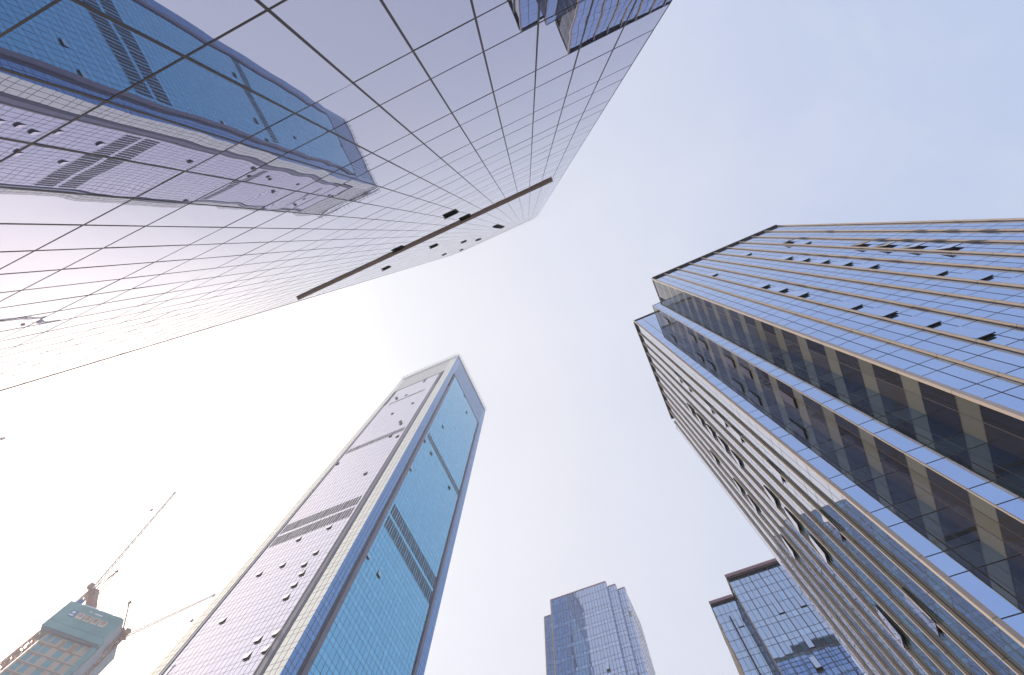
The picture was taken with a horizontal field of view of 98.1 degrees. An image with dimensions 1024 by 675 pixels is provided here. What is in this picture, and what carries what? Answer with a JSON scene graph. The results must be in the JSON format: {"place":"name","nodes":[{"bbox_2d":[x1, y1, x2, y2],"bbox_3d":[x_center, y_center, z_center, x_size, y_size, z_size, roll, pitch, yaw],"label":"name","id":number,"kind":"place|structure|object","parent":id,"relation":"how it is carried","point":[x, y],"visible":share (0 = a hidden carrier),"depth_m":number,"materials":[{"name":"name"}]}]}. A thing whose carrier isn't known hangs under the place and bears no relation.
{"place":"outdoors","nodes":[
{"label":"outdoors","id":0,"kind":"place"},
{"bbox_2d":[0,0,671,390],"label":"glass office tower","id":1,"kind":"structure","parent":0,"point":[174,168],"depth_m":9.12,"materials":[{"name":"glass"}]},
{"bbox_2d":[443,211,458,218],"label":"open window","id":2,"kind":"structure","parent":1,"relation":"in","point":[455,212],"depth_m":32.05,"materials":[{"name":"glass"}]},
{"bbox_2d":[0,0,1023,674],"label":"sky","id":3,"kind":"structure","parent":0,"point":[733,121],"materials":[{"name":"white"}]},
{"bbox_2d":[544,581,655,674],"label":"stepped glass tower","id":4,"kind":"structure","parent":0,"point":[595,629],"depth_m":171.20,"materials":[{"name":"glass"}]},
{"bbox_2d":[605,661,609,670],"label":"open window","id":5,"kind":"structure","parent":4,"relation":"in","point":[607,663],"depth_m":154.85,"materials":[{"name":"blue glass"}]},
{"bbox_2d":[708,558,863,674],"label":"plum roofed glass tower","id":6,"kind":"structure","parent":0,"point":[770,621],"depth_m":73.62,"materials":[{"name":"glass"}]},
{"bbox_2d":[735,618,743,627],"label":"open window","id":7,"kind":"structure","parent":6,"relation":"in","point":[739,622],"depth_m":80.03,"materials":[{"name":"blue glass"}]},
{"bbox_2d":[773,602,784,613],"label":"open window","id":8,"kind":"structure","parent":6,"relation":"in","point":[776,604],"depth_m":74.51,"materials":[{"name":"blue glass"}]},
{"bbox_2d":[794,595,806,606],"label":"open window","id":9,"kind":"structure","parent":6,"relation":"in","point":[798,598],"depth_m":74.02,"materials":[{"name":"blue glass"}]},
{"bbox_2d":[801,634,814,648],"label":"open window","id":10,"kind":"structure","parent":6,"relation":"in","point":[807,640],"depth_m":67.95,"materials":[{"name":"blue glass"}]},
{"bbox_2d":[808,656,822,671],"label":"open window","id":11,"kind":"structure","parent":6,"relation":"in","point":[814,661],"depth_m":64.69,"materials":[{"name":"glass"}]},
{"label":"ground","id":12,"kind":"structure","parent":0,"visible":0},
{"bbox_2d":[0,601,123,674],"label":"unfinished tower","id":13,"kind":"structure","parent":12,"relation":"on","point":[65,644],"depth_m":174.72,"materials":[{"name":"stone"}]},
{"bbox_2d":[9,661,22,669],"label":"window","id":14,"kind":"structure","parent":13,"relation":"in","point":[17,664],"depth_m":161.94,"materials":[{"name":"blue glass"}]},
{"bbox_2d":[17,664,30,672],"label":"window","id":15,"kind":"structure","parent":13,"relation":"in","point":[25,666],"depth_m":162.12,"materials":[{"name":"blue glass"}]},
{"bbox_2d":[21,652,32,660],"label":"window","id":16,"kind":"structure","parent":13,"relation":"in","point":[26,656],"depth_m":165.52,"materials":[{"name":"blue glass"}]},
{"bbox_2d":[28,654,40,663],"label":"window","id":17,"kind":"structure","parent":13,"relation":"in","point":[36,657],"depth_m":165.64,"materials":[{"name":"blue glass"}]},
{"bbox_2d":[30,668,43,674],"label":"window","id":18,"kind":"structure","parent":13,"relation":"in","point":[38,671],"depth_m":162.66,"materials":[{"name":"blue glass"}]},
{"bbox_2d":[31,643,43,650],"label":"window","id":19,"kind":"structure","parent":13,"relation":"in","point":[38,646],"depth_m":169.11,"materials":[{"name":"blue glass"}]},
{"bbox_2d":[39,646,51,653],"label":"window","id":20,"kind":"structure","parent":13,"relation":"in","point":[46,648],"depth_m":169.34,"materials":[{"name":"blue glass"}]},
{"bbox_2d":[40,659,54,667],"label":"window","id":21,"kind":"structure","parent":13,"relation":"in","point":[48,662],"depth_m":165.99,"materials":[{"name":"blue glass"}]},
{"bbox_2d":[43,634,53,641],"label":"window","id":22,"kind":"structure","parent":13,"relation":"in","point":[50,636],"depth_m":173.12,"materials":[{"name":"blue glass"}]},
{"bbox_2d":[50,636,62,643],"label":"window","id":23,"kind":"structure","parent":13,"relation":"in","point":[56,639],"depth_m":173.25,"materials":[{"name":"blue glass"}]},
{"bbox_2d":[51,650,63,658],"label":"window","id":24,"kind":"structure","parent":13,"relation":"in","point":[58,653],"depth_m":169.61,"materials":[{"name":"blue glass"}]},
{"bbox_2d":[53,663,63,670],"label":"window","id":25,"kind":"structure","parent":13,"relation":"in","point":[61,664],"depth_m":166.23,"materials":[{"name":"blue glass"}]},
{"bbox_2d":[62,640,73,648],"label":"window","id":26,"kind":"structure","parent":13,"relation":"in","point":[68,644],"depth_m":173.59,"materials":[{"name":"blue glass"}]},
{"bbox_2d":[67,609,107,627],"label":"rooftop sign","id":27,"kind":"object","parent":13,"relation":"attached to","point":[88,618],"visible":1,"depth_m":183.15,"materials":[{"name":"white plastic"}]},
{"bbox_2d":[0,491,175,671],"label":"tower crane","id":28,"kind":"object","parent":12,"relation":"on","point":[90,595],"visible":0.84,"depth_m":200.38,"materials":[{"name":"red metal"}]},
{"bbox_2d":[83,593,215,674],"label":"tower crane","id":29,"kind":"object","parent":12,"relation":"on","point":[122,636],"visible":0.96,"depth_m":191.36,"materials":[{"name":"white metal"}]},
{"bbox_2d":[150,354,486,674],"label":"panelled skyscraper","id":30,"kind":"structure","parent":12,"relation":"on","point":[343,569],"depth_m":113.60,"materials":[{"name":"blue glass"}]},
{"bbox_2d":[242,652,251,660],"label":"open window","id":31,"kind":"structure","parent":30,"relation":"in","point":[247,655],"depth_m":80.24,"materials":[{"name":"white glass"}]},
{"bbox_2d":[252,635,262,643],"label":"open window","id":32,"kind":"structure","parent":30,"relation":"in","point":[257,639],"depth_m":83.55,"materials":[{"name":"white glass"}]},
{"bbox_2d":[260,645,269,653],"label":"open window","id":33,"kind":"structure","parent":30,"relation":"in","point":[266,648],"depth_m":79.75,"materials":[{"name":"white glass"}]},
{"bbox_2d":[271,629,279,637],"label":"open window","id":34,"kind":"structure","parent":30,"relation":"in","point":[275,633],"depth_m":82.96,"materials":[{"name":"white glass"}]},
{"bbox_2d":[633,218,1023,674],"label":"finned office tower","id":35,"kind":"structure","parent":12,"relation":"on","point":[844,402],"depth_m":31.54,"materials":[{"name":"blue glass"}]},
{"bbox_2d":[688,332,696,342],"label":"open window","id":36,"kind":"structure","parent":35,"relation":"in","point":[691,336],"depth_m":56.18,"materials":[{"name":"grey glass"}]},
{"bbox_2d":[696,413,704,425],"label":"open window","id":37,"kind":"structure","parent":35,"relation":"in","point":[698,417],"depth_m":58.72,"materials":[{"name":"grey glass"}]},
{"bbox_2d":[698,339,707,349],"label":"open window","id":38,"kind":"structure","parent":35,"relation":"in","point":[702,343],"depth_m":52.72,"materials":[{"name":"grey glass"}]},
{"bbox_2d":[704,400,714,414],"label":"open window","id":39,"kind":"structure","parent":35,"relation":"in","point":[709,408],"depth_m":50.62,"materials":[{"name":"white glass"}]},
{"bbox_2d":[706,424,715,437],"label":"open window","id":40,"kind":"structure","parent":35,"relation":"in","point":[710,430],"depth_m":55.26,"materials":[{"name":"glass"}]},
{"bbox_2d":[710,451,718,464],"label":"open window","id":41,"kind":"structure","parent":35,"relation":"in","point":[712,454],"depth_m":59.90,"materials":[{"name":"glass"}]},
{"bbox_2d":[717,436,727,451],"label":"open window","id":42,"kind":"structure","parent":35,"relation":"in","point":[724,446],"depth_m":51.79,"materials":[{"name":"grey glass"}]},
{"bbox_2d":[717,412,728,427],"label":"open window","id":43,"kind":"structure","parent":35,"relation":"in","point":[720,419],"depth_m":47.13,"materials":[{"name":"glass"}]},
{"bbox_2d":[723,354,735,367],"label":"open window","id":44,"kind":"structure","parent":35,"relation":"in","point":[727,359],"depth_m":45.80,"materials":[{"name":"grey glass"}]},
{"bbox_2d":[730,450,742,467],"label":"open window","id":45,"kind":"structure","parent":35,"relation":"in","point":[735,457],"depth_m":48.46,"materials":[{"name":"glass"}]},
{"bbox_2d":[731,425,743,443],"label":"open window","id":46,"kind":"structure","parent":35,"relation":"in","point":[737,435],"depth_m":43.95,"materials":[{"name":"grey glass"}]},
{"bbox_2d":[733,478,743,494],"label":"open window","id":47,"kind":"structure","parent":35,"relation":"in","point":[738,486],"depth_m":52.99,"materials":[{"name":"glass"}]},
{"bbox_2d":[739,364,753,379],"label":"open window","id":48,"kind":"structure","parent":35,"relation":"in","point":[743,369],"depth_m":42.38,"materials":[{"name":"grey glass"}]},
{"bbox_2d":[747,495,758,512],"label":"open window","id":49,"kind":"structure","parent":35,"relation":"in","point":[753,504],"depth_m":49.60,"materials":[{"name":"grey glass"}]},
{"bbox_2d":[754,283,770,287],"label":"open window","id":50,"kind":"structure","parent":35,"relation":"in","point":[761,285],"depth_m":50.84,"materials":[{"name":"blue glass"}]},
{"bbox_2d":[763,485,778,507],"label":"open window","id":51,"kind":"structure","parent":35,"relation":"in","point":[769,494],"depth_m":41.52,"materials":[{"name":"glass"}]},
{"bbox_2d":[767,460,785,483],"bbox_3d":[22.275,11.196,37.257,0.529,2.280,1.000,-23,-79,7],"label":"open window","id":52,"kind":"structure","parent":35,"relation":"in","point":[778,475],"depth_m":36.89,"materials":[{"name":"grey glass"}]},
{"bbox_2d":[769,287,788,292],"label":"open window","id":53,"kind":"structure","parent":35,"relation":"in","point":[778,289],"depth_m":47.37,"materials":[{"name":"blue glass"}]},
{"bbox_2d":[778,256,793,259],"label":"open window","id":54,"kind":"structure","parent":35,"relation":"in","point":[784,257],"depth_m":56.76,"materials":[{"name":"blue glass"}]},
{"bbox_2d":[778,388,797,408],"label":"open window","id":55,"kind":"structure","parent":35,"relation":"in","point":[783,394],"depth_m":35.54,"materials":[{"name":"grey glass"}]},
{"bbox_2d":[783,239,793,243],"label":"open window","id":56,"kind":"structure","parent":35,"relation":"in","point":[789,241],"depth_m":63.44,"materials":[{"name":"grey glass"}]},
{"bbox_2d":[781,536,797,559],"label":"open window","id":57,"kind":"structure","parent":35,"relation":"in","point":[785,542],"depth_m":42.69,"materials":[{"name":"glass"}]},
{"bbox_2d":[784,507,802,532],"bbox_3d":[24.296,15.661,38.244,0.548,2.280,1.000,-23,-79,7],"label":"open window","id":58,"kind":"structure","parent":35,"relation":"in","point":[788,514],"depth_m":38.12,"materials":[{"name":"glass"}]},
{"bbox_2d":[789,291,808,296],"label":"open window","id":59,"kind":"structure","parent":35,"relation":"in","point":[796,293],"depth_m":43.92,"materials":[{"name":"blue glass"}]},
{"bbox_2d":[793,258,810,261],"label":"open window","id":60,"kind":"structure","parent":35,"relation":"in","point":[799,259],"depth_m":53.40,"materials":[{"name":"blue glass"}]},
{"bbox_2d":[796,241,810,243],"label":"open window","id":61,"kind":"structure","parent":35,"relation":"in","point":[802,242],"depth_m":59.82,"materials":[{"name":"blue glass"}]},
{"bbox_2d":[808,534,830,562],"bbox_3d":[24.179,16.473,34.811,0.548,2.280,1.000,-23,-79,7],"label":"open window","id":62,"kind":"structure","parent":35,"relation":"in","point":[818,547],"depth_m":34.66,"materials":[{"name":"grey glass"}]},
{"bbox_2d":[813,259,829,262],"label":"open window","id":63,"kind":"structure","parent":35,"relation":"in","point":[818,260],"depth_m":50.01,"materials":[{"name":"blue glass"}]},
{"bbox_2d":[820,509,845,541],"bbox_3d":[22.041,12.819,30.390,0.529,2.280,1.000,-23,-79,7],"label":"open window","id":64,"kind":"structure","parent":35,"relation":"in","point":[836,531],"depth_m":30.07,"materials":[{"name":"glass"}]},
{"bbox_2d":[832,261,852,265],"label":"open window","id":65,"kind":"structure","parent":35,"relation":"in","point":[842,263],"depth_m":46.53,"materials":[{"name":"blue glass"}]},
{"bbox_2d":[835,301,862,309],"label":"open window","id":66,"kind":"structure","parent":35,"relation":"in","point":[845,304],"depth_m":37.11,"materials":[{"name":"blue glass"}]},
{"bbox_2d":[851,240,871,246],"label":"open window","id":67,"kind":"structure","parent":35,"relation":"in","point":[862,244],"depth_m":49.49,"materials":[{"name":"grey glass"}]},
{"bbox_2d":[855,264,879,268],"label":"open window","id":68,"kind":"structure","parent":35,"relation":"in","point":[873,266],"depth_m":43.06,"materials":[{"name":"blue glass"}]},
{"bbox_2d":[865,308,898,317],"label":"open window","id":69,"kind":"structure","parent":35,"relation":"in","point":[876,311],"depth_m":33.64,"materials":[{"name":"blue glass"}]},
{"bbox_2d":[875,241,897,247],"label":"open window","id":70,"kind":"structure","parent":35,"relation":"in","point":[886,245],"depth_m":46.09,"materials":[{"name":"grey glass"}]},
{"bbox_2d":[875,605,907,647],"bbox_3d":[23.945,18.097,27.944,0.548,2.280,1.000,-23,-79,7],"label":"open window","id":71,"kind":"structure","parent":35,"relation":"in","point":[890,625],"depth_m":27.78,"materials":[{"name":"glass"}]},
{"bbox_2d":[902,242,927,248],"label":"open window","id":72,"kind":"structure","parent":35,"relation":"in","point":[913,246],"depth_m":42.66,"materials":[{"name":"blue glass"}]},
{"bbox_2d":[901,316,940,327],"bbox_3d":[28.028,-0.931,30.564,1.125,2.280,0.491,-23,-79,7],"label":"open window","id":73,"kind":"structure","parent":35,"relation":"in","point":[926,322],"depth_m":30.28,"materials":[{"name":"blue glass"}]},
{"bbox_2d":[902,587,943,636],"bbox_3d":[21.807,14.443,23.523,0.529,2.280,1.000,-23,-79,7],"label":"open window","id":74,"kind":"structure","parent":35,"relation":"in","point":[931,622],"depth_m":23.23,"materials":[{"name":"glass"}]},
{"bbox_2d":[916,269,947,275],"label":"open window","id":75,"kind":"structure","parent":35,"relation":"in","point":[925,271],"depth_m":36.24,"materials":[{"name":"blue glass"}]},
{"bbox_2d":[932,243,964,250],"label":"open window","id":76,"kind":"structure","parent":35,"relation":"in","point":[952,246],"depth_m":39.15,"materials":[{"name":"blue glass"}]},
{"bbox_2d":[946,326,995,339],"bbox_3d":[27.900,-0.145,27.125,1.125,2.280,0.548,-23,-79,7],"label":"open window","id":77,"kind":"structure","parent":35,"relation":"in","point":[975,333],"depth_m":26.80,"materials":[{"name":"blue glass"}]},
{"bbox_2d":[955,273,993,279],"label":"open window","id":78,"kind":"structure","parent":35,"relation":"in","point":[974,276],"depth_m":32.85,"materials":[{"name":"blue glass"}]},
{"bbox_2d":[1002,277,1023,284],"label":"open window","id":79,"kind":"structure","parent":35,"relation":"in","point":[1014,280],"depth_m":30.14,"materials":[{"name":"blue glass"}]}
]}

